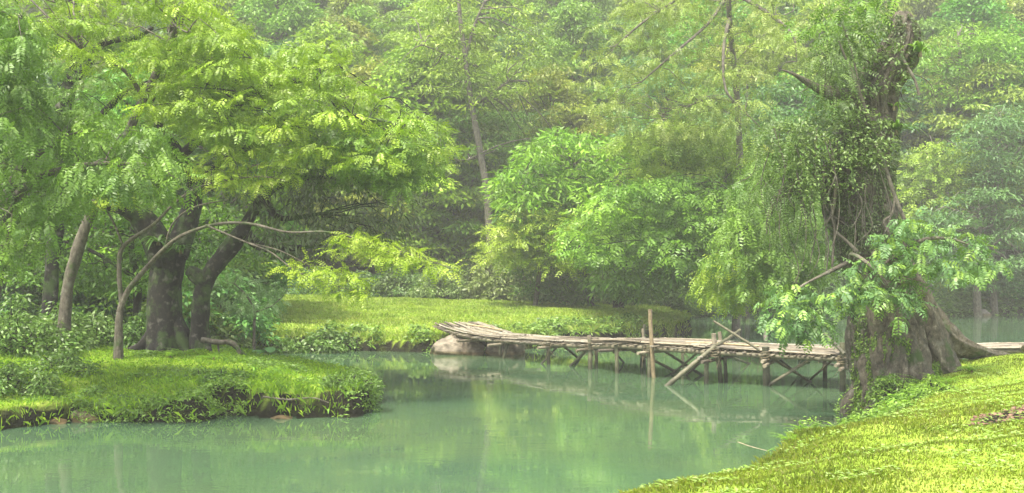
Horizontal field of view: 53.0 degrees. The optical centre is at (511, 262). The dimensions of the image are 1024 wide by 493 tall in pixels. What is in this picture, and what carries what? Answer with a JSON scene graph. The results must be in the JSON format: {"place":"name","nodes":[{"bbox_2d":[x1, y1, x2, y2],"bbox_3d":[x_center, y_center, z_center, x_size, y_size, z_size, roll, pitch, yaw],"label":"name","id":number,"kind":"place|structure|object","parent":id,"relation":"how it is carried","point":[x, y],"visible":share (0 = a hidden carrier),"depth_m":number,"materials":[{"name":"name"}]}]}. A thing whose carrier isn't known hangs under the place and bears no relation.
{"place":"outdoors","nodes":[
{"label":"outdoors","id":0,"kind":"place"},
{"bbox_2d":[0,312,1023,492],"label":"water","id":1,"kind":"structure","parent":0,"point":[526,422],"depth_m":19.52,"materials":[{"name":"liquid"}]},
{"bbox_2d":[430,334,463,354],"bbox_3d":[-2.136,3.121,36.748,1.703,1.211,1.368,0,0,0],"label":"boulder","id":2,"kind":"object","parent":1,"relation":"in","point":[449,345],"visible":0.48,"depth_m":36.24,"materials":[{"name":"stone"}]},
{"bbox_2d":[484,342,524,355],"bbox_3d":[-0.240,3.027,36.602,1.377,1.021,1.148,0,0,21],"label":"boulder","id":3,"kind":"object","parent":1,"relation":"in","point":[514,349],"visible":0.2,"depth_m":36.17,"materials":[{"name":"stone"}]},
{"bbox_2d":[0,49,1023,492],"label":"ground","id":4,"kind":"structure","parent":0,"point":[264,409],"depth_m":21.05,"materials":[{"name":"plant"}]},
{"bbox_2d":[0,81,61,296],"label":"forest tree","id":5,"kind":"object","parent":4,"relation":"on","point":[30,265],"visible":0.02,"depth_m":37.20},
{"bbox_2d":[0,360,69,399],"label":"bush","id":6,"kind":"object","parent":4,"relation":"on","point":[10,373],"visible":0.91,"depth_m":21.29,"materials":[{"name":"green plant"}]},
{"bbox_2d":[0,284,90,358],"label":"bush","id":7,"kind":"object","parent":4,"relation":"on","point":[14,334],"visible":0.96,"depth_m":24.81,"materials":[{"name":"green plant"}]},
{"bbox_2d":[0,295,106,349],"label":"bush","id":8,"kind":"object","parent":4,"relation":"on","point":[54,314],"visible":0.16,"depth_m":26.92,"materials":[{"name":"green plant"}]},
{"bbox_2d":[16,349,107,377],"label":"bush","id":9,"kind":"object","parent":4,"relation":"on","point":[70,362],"visible":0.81,"depth_m":22.95,"materials":[{"name":"green plant"}]},
{"bbox_2d":[38,0,139,80],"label":"forest tree","id":10,"kind":"object","parent":4,"relation":"on","point":[127,22],"visible":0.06,"depth_m":78.42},
{"bbox_2d":[58,283,131,326],"bbox_3d":[-15.103,1.800,36.544,3.829,2.254,3.964,0,0,-8],"label":"shrub","id":11,"kind":"object","parent":4,"relation":"on","point":[78,296],"visible":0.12,"depth_m":36.37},
{"bbox_2d":[24,114,178,320],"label":"forest tree","id":12,"kind":"object","parent":4,"relation":"on","point":[111,256],"visible":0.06,"depth_m":36.42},
{"bbox_2d":[0,0,206,301],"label":"overhanging tree","id":13,"kind":"object","parent":4,"relation":"on","point":[73,180],"visible":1,"depth_m":19.55,"materials":[{"name":"green plant"}]},
{"bbox_2d":[71,307,142,348],"bbox_3d":[-11.551,1.912,28.472,3.006,1.413,2.738,0,0,0],"label":"bush","id":14,"kind":"object","parent":4,"relation":"on","point":[103,327],"visible":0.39,"depth_m":28.27,"materials":[{"name":"green plant"}]},
{"bbox_2d":[10,0,217,318],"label":"slender tree","id":15,"kind":"object","parent":4,"relation":"on","point":[70,84],"visible":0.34,"depth_m":28.77,"materials":[{"name":"green plant"}]},
{"bbox_2d":[95,310,145,347],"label":"bush","id":16,"kind":"object","parent":4,"relation":"on","point":[139,323],"visible":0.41,"depth_m":28.52,"materials":[{"name":"green plant"}]},
{"bbox_2d":[6,0,259,349],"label":"slender tree","id":17,"kind":"object","parent":4,"relation":"on","point":[79,28],"visible":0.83,"depth_m":25.02,"materials":[{"name":"green plant"}]},
{"bbox_2d":[31,68,242,277],"bbox_3d":[-15.518,-2.644,41.016,8.811,11.121,9.287,0,0,-20],"label":"forest tree","id":18,"kind":"object","parent":4,"relation":"on","point":[129,101],"visible":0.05,"depth_m":40.63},
{"bbox_2d":[3,196,286,327],"bbox_3d":[-12.042,0.304,31.959,10.527,4.962,5.746,0,0,0],"label":"understory tree","id":19,"kind":"object","parent":4,"relation":"on","point":[138,290],"visible":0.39,"depth_m":31.34,"materials":[{"name":"green plant"}]},
{"bbox_2d":[0,339,381,430],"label":"grass","id":20,"kind":"structure","parent":4,"relation":"on","point":[272,384],"depth_m":22.59,"materials":[{"name":"plant"}]},
{"bbox_2d":[123,295,267,354],"bbox_3d":[-11.568,2.478,36.108,5.338,3.118,5.765,0,0,-36],"label":"shrub","id":21,"kind":"object","parent":4,"relation":"on","point":[222,332],"visible":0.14,"depth_m":35.29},
{"bbox_2d":[145,266,281,347],"bbox_3d":[-10.946,1.605,36.954,5.460,3.016,5.055,0,0,-20],"label":"shrub","id":22,"kind":"object","parent":4,"relation":"on","point":[261,325],"visible":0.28,"depth_m":36.21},
{"bbox_2d":[134,144,297,319],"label":"forest tree","id":23,"kind":"object","parent":4,"relation":"on","point":[180,192],"visible":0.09,"depth_m":40.69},
{"bbox_2d":[162,0,274,42],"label":"forest tree","id":24,"kind":"object","parent":4,"relation":"on","point":[231,6],"visible":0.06,"depth_m":79.76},
{"bbox_2d":[137,11,305,288],"bbox_3d":[-11.514,-3.577,40.835,6.949,12.960,6.348,0,0,-17],"label":"forest tree","id":25,"kind":"object","parent":4,"relation":"on","point":[254,270],"visible":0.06,"depth_m":40.38,"materials":[{"name":"plant"}]},
{"bbox_2d":[63,345,383,424],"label":"undergrowth","id":26,"kind":"object","parent":4,"relation":"on","point":[209,385],"visible":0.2,"depth_m":21.27,"materials":[{"name":"green plant"}]},
{"bbox_2d":[195,365,254,383],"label":"bush","id":27,"kind":"object","parent":4,"relation":"on","point":[220,372],"visible":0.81,"depth_m":22.33,"materials":[{"name":"green plant"}]},
{"bbox_2d":[194,154,306,309],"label":"forest tree","id":28,"kind":"object","parent":4,"relation":"on","point":[277,279],"visible":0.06,"depth_m":43.89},
{"bbox_2d":[211,264,298,350],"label":"sapling","id":29,"kind":"object","parent":4,"relation":"on","point":[248,309],"visible":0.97,"depth_m":32.69,"materials":[{"name":"green plant"}]},
{"bbox_2d":[86,137,469,359],"bbox_3d":[-6.176,-0.269,24.190,10.452,5.732,2.580,0,0,12],"label":"arching tree","id":30,"kind":"object","parent":4,"relation":"on","point":[379,246],"visible":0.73,"depth_m":23.87,"materials":[{"name":"green plant"}]},
{"bbox_2d":[87,18,469,351],"bbox_3d":[-6.356,-1.675,26.059,10.847,9.834,7.130,0,0,0],"label":"old tree","id":31,"kind":"object","parent":4,"relation":"on","point":[389,141],"visible":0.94,"depth_m":24.85,"materials":[{"name":"green plant"}]},
{"bbox_2d":[232,0,331,104],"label":"forest tree","id":32,"kind":"object","parent":4,"relation":"on","point":[275,20],"visible":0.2,"depth_m":76.52,"materials":[{"name":"plant"}]},
{"bbox_2d":[257,334,320,353],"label":"bush","id":33,"kind":"object","parent":4,"relation":"on","point":[288,348],"visible":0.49,"depth_m":36.97,"materials":[{"name":"green plant"}]},
{"bbox_2d":[185,160,422,352],"bbox_3d":[-5.683,-0.042,26.982,6.592,5.505,4.026,0,0,0],"label":"mossy tree","id":34,"kind":"object","parent":4,"relation":"on","point":[220,259],"visible":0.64,"depth_m":27.08,"materials":[{"name":"green plant"}]},
{"bbox_2d":[250,14,390,267],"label":"forest tree","id":35,"kind":"object","parent":4,"relation":"on","point":[324,32],"visible":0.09,"depth_m":66.19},
{"bbox_2d":[284,324,361,353],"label":"bush","id":36,"kind":"object","parent":4,"relation":"on","point":[322,345],"visible":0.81,"depth_m":37.36,"materials":[{"name":"green plant"}]},
{"bbox_2d":[280,13,394,144],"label":"forest tree","id":37,"kind":"object","parent":4,"relation":"on","point":[350,25],"visible":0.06,"depth_m":73.70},
{"bbox_2d":[311,0,385,55],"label":"forest tree","id":38,"kind":"object","parent":4,"relation":"on","point":[336,8],"visible":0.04,"depth_m":83.98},
{"bbox_2d":[319,369,385,392],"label":"bush","id":39,"kind":"object","parent":4,"relation":"on","point":[329,380],"visible":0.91,"depth_m":22.20,"materials":[{"name":"green plant"}]},
{"bbox_2d":[332,0,397,65],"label":"forest tree","id":40,"kind":"object","parent":4,"relation":"on","point":[360,14],"visible":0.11,"depth_m":78.89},
{"bbox_2d":[304,62,446,271],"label":"forest tree","id":41,"kind":"object","parent":4,"relation":"on","point":[366,71],"visible":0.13,"depth_m":64.14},
{"bbox_2d":[365,0,415,52],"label":"forest tree","id":42,"kind":"object","parent":4,"relation":"on","point":[378,3],"visible":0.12,"depth_m":96.93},
{"bbox_2d":[371,261,422,296],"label":"shrub","id":43,"kind":"object","parent":4,"relation":"on","point":[388,280],"visible":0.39,"depth_m":61.16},
{"bbox_2d":[306,65,499,260],"bbox_3d":[-6.464,-5.521,66.680,14.131,14.556,12.552,0,0,2],"label":"forest tree","id":44,"kind":"object","parent":4,"relation":"on","point":[370,210],"visible":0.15,"depth_m":62.99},
{"bbox_2d":[346,37,498,271],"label":"forest tree","id":45,"kind":"object","parent":4,"relation":"on","point":[411,104],"visible":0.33,"depth_m":62.75,"materials":[{"name":"plant"}]},
{"bbox_2d":[405,267,470,299],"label":"shrub","id":46,"kind":"object","parent":4,"relation":"on","point":[454,290],"visible":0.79,"depth_m":58.86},
{"bbox_2d":[402,260,474,298],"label":"shrub","id":47,"kind":"object","parent":4,"relation":"on","point":[448,267],"visible":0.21,"depth_m":60.69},
{"bbox_2d":[239,311,646,351],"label":"undergrowth","id":48,"kind":"object","parent":4,"relation":"on","point":[552,323],"visible":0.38,"depth_m":40.36,"materials":[{"name":"green plant"}]},
{"bbox_2d":[380,0,508,70],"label":"forest tree","id":49,"kind":"object","parent":4,"relation":"on","point":[438,20],"visible":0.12,"depth_m":81.56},
{"bbox_2d":[388,72,517,247],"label":"forest tree","id":50,"kind":"object","parent":4,"relation":"on","point":[461,182],"visible":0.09,"depth_m":64.41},
{"bbox_2d":[403,93,510,270],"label":"forest tree","id":51,"kind":"object","parent":4,"relation":"on","point":[461,230],"visible":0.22,"depth_m":63.09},
{"bbox_2d":[390,21,528,262],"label":"forest tree","id":52,"kind":"object","parent":4,"relation":"on","point":[476,216],"visible":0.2,"depth_m":64.76,"materials":[{"name":"plant"}]},
{"bbox_2d":[241,292,692,351],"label":"grass","id":53,"kind":"structure","parent":4,"relation":"on","point":[450,310],"depth_m":46.08,"materials":[{"name":"plant"}]},
{"bbox_2d":[365,0,573,279],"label":"tall tree","id":54,"kind":"object","parent":4,"relation":"on","point":[470,96],"visible":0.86,"depth_m":60.26,"materials":[{"name":"green plant"}]},
{"bbox_2d":[434,0,537,73],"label":"forest tree","id":55,"kind":"object","parent":4,"relation":"on","point":[503,15],"visible":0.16,"depth_m":89.20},
{"bbox_2d":[428,117,552,253],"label":"forest tree","id":56,"kind":"object","parent":4,"relation":"on","point":[499,125],"visible":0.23,"depth_m":64.28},
{"bbox_2d":[454,255,542,301],"bbox_3d":[-0.990,0.997,59.827,5.513,3.442,5.738,0,0,-16],"label":"shrub","id":57,"kind":"object","parent":4,"relation":"on","point":[477,287],"visible":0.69,"depth_m":58.31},
{"bbox_2d":[483,27,552,109],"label":"forest tree","id":58,"kind":"object","parent":4,"relation":"on","point":[500,50],"visible":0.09,"depth_m":85.86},
{"bbox_2d":[483,61,554,136],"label":"forest tree","id":59,"kind":"object","parent":4,"relation":"on","point":[496,66],"visible":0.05,"depth_m":73.09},
{"bbox_2d":[467,199,603,306],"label":"layered tree","id":60,"kind":"object","parent":4,"relation":"on","point":[522,255],"visible":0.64,"depth_m":51.59,"materials":[{"name":"green plant"}]},
{"bbox_2d":[474,62,608,250],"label":"forest tree","id":61,"kind":"object","parent":4,"relation":"on","point":[555,77],"visible":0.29,"depth_m":66.56,"materials":[{"name":"plant"}]},
{"bbox_2d":[496,0,603,59],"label":"forest tree","id":62,"kind":"object","parent":4,"relation":"on","point":[544,5],"visible":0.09,"depth_m":90.59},
{"bbox_2d":[476,123,656,306],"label":"leafy tree","id":63,"kind":"object","parent":4,"relation":"on","point":[523,189],"visible":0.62,"depth_m":51.23,"materials":[{"name":"green plant"}]},
{"bbox_2d":[515,109,622,244],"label":"forest tree","id":64,"kind":"object","parent":4,"relation":"on","point":[579,125],"visible":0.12,"depth_m":66.54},
{"bbox_2d":[525,0,635,154],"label":"forest tree","id":65,"kind":"object","parent":4,"relation":"on","point":[572,14],"visible":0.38,"depth_m":75.87,"materials":[{"name":"plant"}]},
{"bbox_2d":[562,56,634,141],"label":"forest tree","id":66,"kind":"object","parent":4,"relation":"on","point":[582,80],"visible":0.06,"depth_m":77.48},
{"bbox_2d":[575,0,633,93],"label":"forest tree","id":67,"kind":"object","parent":4,"relation":"on","point":[604,7],"visible":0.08,"depth_m":89.35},
{"bbox_2d":[581,18,666,130],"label":"forest tree","id":68,"kind":"object","parent":4,"relation":"on","point":[619,23],"visible":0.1,"depth_m":82.03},
{"bbox_2d":[596,52,672,141],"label":"forest tree","id":69,"kind":"object","parent":4,"relation":"on","point":[626,60],"visible":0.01,"depth_m":75.51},
{"bbox_2d":[432,309,848,390],"bbox_3d":[3.068,2.688,32.334,15.793,2.754,9.572,0,0,22],"label":"bamboo footbridge","id":70,"kind":"object","parent":4,"relation":"on","point":[768,354],"visible":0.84,"depth_m":28.98,"materials":[{"name":"wood"}]},
{"bbox_2d":[600,16,699,119],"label":"forest tree","id":71,"kind":"object","parent":4,"relation":"on","point":[656,26],"visible":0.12,"depth_m":81.17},
{"bbox_2d":[545,118,765,312],"bbox_3d":[6.775,-1.838,46.226,10.890,10.192,13.430,0,0,28],"label":"spreading tree","id":72,"kind":"object","parent":4,"relation":"on","point":[676,256],"visible":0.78,"depth_m":43.98,"materials":[{"name":"green plant"}]},
{"bbox_2d":[639,277,705,311],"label":"shrub","id":73,"kind":"object","parent":4,"relation":"on","point":[672,296],"visible":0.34,"depth_m":59.55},
{"bbox_2d":[602,65,744,277],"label":"forest tree","id":74,"kind":"object","parent":4,"relation":"on","point":[661,91],"visible":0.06,"depth_m":66.98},
{"bbox_2d":[552,0,823,335],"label":"feathery tree","id":75,"kind":"object","parent":4,"relation":"on","point":[729,29],"visible":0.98,"depth_m":42.00,"materials":[{"name":"green plant"}]},
{"bbox_2d":[641,69,773,242],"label":"forest tree","id":76,"kind":"object","parent":4,"relation":"on","point":[706,77],"visible":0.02,"depth_m":66.63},
{"bbox_2d":[653,0,764,99],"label":"forest tree","id":77,"kind":"object","parent":4,"relation":"on","point":[739,9],"visible":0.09,"depth_m":75.91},
{"bbox_2d":[660,40,817,217],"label":"forest tree","id":78,"kind":"object","parent":4,"relation":"on","point":[699,64],"visible":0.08,"depth_m":69.72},
{"bbox_2d":[694,80,798,321],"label":"thin tree","id":79,"kind":"object","parent":4,"relation":"on","point":[750,127],"visible":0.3,"depth_m":57.04,"materials":[{"name":"green plant"}]},
{"bbox_2d":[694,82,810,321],"bbox_3d":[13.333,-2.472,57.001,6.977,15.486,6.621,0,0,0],"label":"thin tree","id":80,"kind":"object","parent":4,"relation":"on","point":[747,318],"visible":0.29,"depth_m":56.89,"materials":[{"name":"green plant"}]},
{"bbox_2d":[684,153,839,343],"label":"hanging tree","id":81,"kind":"object","parent":4,"relation":"on","point":[732,264],"visible":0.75,"depth_m":32.84,"materials":[{"name":"green plant"}]},
{"bbox_2d":[740,32,833,166],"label":"forest tree","id":82,"kind":"object","parent":4,"relation":"on","point":[798,69],"visible":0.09,"depth_m":70.06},
{"bbox_2d":[744,69,844,246],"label":"forest tree","id":83,"kind":"object","parent":4,"relation":"on","point":[801,88],"visible":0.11,"depth_m":67.87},
{"bbox_2d":[763,0,831,74],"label":"forest tree","id":84,"kind":"object","parent":4,"relation":"on","point":[782,11],"visible":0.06,"depth_m":84.27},
{"bbox_2d":[619,353,1023,492],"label":"grass","id":85,"kind":"structure","parent":4,"relation":"on","point":[792,447],"depth_m":12.04,"materials":[{"name":"plant"}]},
{"bbox_2d":[794,0,860,71],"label":"forest tree","id":86,"kind":"object","parent":4,"relation":"on","point":[822,2],"visible":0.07,"depth_m":81.65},
{"bbox_2d":[668,282,1023,317],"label":"undergrowth","id":87,"kind":"object","parent":4,"relation":"on","point":[947,303],"visible":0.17,"depth_m":63.90,"materials":[{"name":"green plant"}]},
{"bbox_2d":[770,382,930,452],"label":"undergrowth","id":88,"kind":"object","parent":4,"relation":"on","point":[914,392],"visible":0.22,"depth_m":19.00,"materials":[{"name":"green plant"}]},
{"bbox_2d":[791,36,924,260],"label":"forest tree","id":89,"kind":"object","parent":4,"relation":"on","point":[902,155],"visible":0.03,"depth_m":69.44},
{"bbox_2d":[813,0,923,52],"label":"forest tree","id":90,"kind":"object","parent":4,"relation":"on","point":[885,7],"visible":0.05,"depth_m":83.36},
{"bbox_2d":[752,0,1014,417],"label":"great tree","id":91,"kind":"object","parent":4,"relation":"on","point":[893,297],"visible":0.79,"depth_m":21.08,"materials":[{"name":"green plant"}]},
{"bbox_2d":[725,116,841,275],"bbox_3d":[5.675,-1.452,21.332,2.349,3.460,2.284,0,0,0],"label":"epiphyte","id":92,"kind":"object","parent":91,"relation":"attached to","point":[769,186],"visible":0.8,"depth_m":21.21,"materials":[{"name":"green plant"}]},
{"bbox_2d":[753,95,902,227],"bbox_3d":[6.556,-2.078,21.213,3.120,2.826,1.526,0,0,0],"label":"epiphyte","id":93,"kind":"object","parent":91,"relation":"attached to","point":[841,160],"visible":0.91,"depth_m":21.10,"materials":[{"name":"green plant"}]},
{"bbox_2d":[784,29,889,135],"bbox_3d":[6.774,-3.705,21.079,1.912,2.255,2.053,0,0,0],"label":"epiphyte","id":94,"kind":"object","parent":91,"relation":"attached to","point":[827,63],"visible":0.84,"depth_m":21.11,"materials":[{"name":"green plant"}]},
{"bbox_2d":[825,120,903,263],"bbox_3d":[7.483,-1.471,21.618,1.769,3.075,0.823,0,0,17],"label":"creeper","id":95,"kind":"object","parent":91,"relation":"attached to","point":[874,200],"visible":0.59,"depth_m":21.41,"materials":[{"name":"green plant"}]},
{"bbox_2d":[818,19,935,133],"bbox_3d":[7.535,-3.851,21.524,2.381,2.352,1.198,0,0,-24],"label":"epiphyte","id":96,"kind":"object","parent":91,"relation":"attached to","point":[875,60],"visible":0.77,"depth_m":21.43,"materials":[{"name":"green plant"}]},
{"bbox_2d":[861,14,924,134],"bbox_3d":[7.902,-3.980,21.749,1.704,2.635,0.740,0,0,0],"label":"creeper","id":97,"kind":"object","parent":91,"relation":"attached to","point":[914,26],"visible":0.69,"depth_m":21.65,"materials":[{"name":"green plant"}]},
{"bbox_2d":[847,330,942,413],"bbox_3d":[7.993,2.430,21.480,2.153,2.154,0.958,0,0,16],"label":"creeper","id":98,"kind":"object","parent":91,"relation":"attached to","point":[934,368],"visible":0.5,"depth_m":21.43,"materials":[{"name":"green plant"}]},
{"bbox_2d":[865,373,929,406],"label":"bush","id":99,"kind":"object","parent":4,"relation":"on","point":[878,392],"visible":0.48,"depth_m":20.18,"materials":[{"name":"green plant"}]},
{"bbox_2d":[868,0,957,29],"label":"forest tree","id":100,"kind":"object","parent":4,"relation":"on","point":[925,8],"visible":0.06,"depth_m":89.70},
{"bbox_2d":[890,75,970,240],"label":"forest tree","id":101,"kind":"object","parent":4,"relation":"on","point":[922,126],"visible":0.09,"depth_m":69.51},
{"bbox_2d":[899,374,962,394],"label":"bush","id":102,"kind":"object","parent":4,"relation":"on","point":[933,388],"visible":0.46,"depth_m":20.05,"materials":[{"name":"green plant"}]},
{"bbox_2d":[900,16,975,165],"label":"forest tree","id":103,"kind":"object","parent":4,"relation":"on","point":[929,29],"visible":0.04,"depth_m":72.82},
{"bbox_2d":[893,74,984,244],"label":"forest tree","id":104,"kind":"object","parent":4,"relation":"on","point":[916,141],"visible":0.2,"depth_m":69.76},
{"bbox_2d":[895,35,983,233],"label":"forest tree","id":105,"kind":"object","parent":4,"relation":"on","point":[938,64],"visible":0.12,"depth_m":71.02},
{"bbox_2d":[894,135,1002,296],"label":"shore tree","id":106,"kind":"object","parent":4,"relation":"on","point":[932,162],"visible":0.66,"depth_m":64.09,"materials":[{"name":"green plant"}]},
{"bbox_2d":[904,18,1023,252],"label":"shore tree","id":107,"kind":"object","parent":4,"relation":"on","point":[961,38],"visible":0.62,"depth_m":67.88,"materials":[{"name":"green plant"}]},
{"bbox_2d":[905,185,1023,316],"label":"shore tree","id":108,"kind":"object","parent":4,"relation":"on","point":[1015,231],"visible":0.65,"depth_m":61.14,"materials":[{"name":"green plant"}]},
{"bbox_2d":[907,60,1023,263],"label":"forest tree","id":109,"kind":"object","parent":4,"relation":"on","point":[952,119],"visible":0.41,"depth_m":66.84,"materials":[{"name":"plant"}]},
{"bbox_2d":[924,25,1023,260],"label":"forest tree","id":110,"kind":"object","parent":4,"relation":"on","point":[1017,47],"visible":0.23,"depth_m":68.32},
{"bbox_2d":[925,0,1023,145],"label":"forest tree","id":111,"kind":"object","parent":4,"relation":"on","point":[968,12],"visible":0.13,"depth_m":75.51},
{"bbox_2d":[932,100,1023,314],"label":"shore tree","id":112,"kind":"object","parent":4,"relation":"on","point":[992,153],"visible":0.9,"depth_m":62.37,"materials":[{"name":"green plant"}]},
{"bbox_2d":[967,271,1023,300],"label":"shrub","id":113,"kind":"object","parent":4,"relation":"on","point":[1010,290],"visible":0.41,"depth_m":64.27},
{"bbox_2d":[977,342,1023,352],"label":"bamboo walkway","id":114,"kind":"structure","parent":4,"relation":"on","point":[1010,347],"depth_m":26.36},
{"bbox_2d":[978,0,1023,40],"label":"forest tree","id":115,"kind":"object","parent":4,"relation":"on","point":[1016,6],"visible":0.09,"depth_m":81.73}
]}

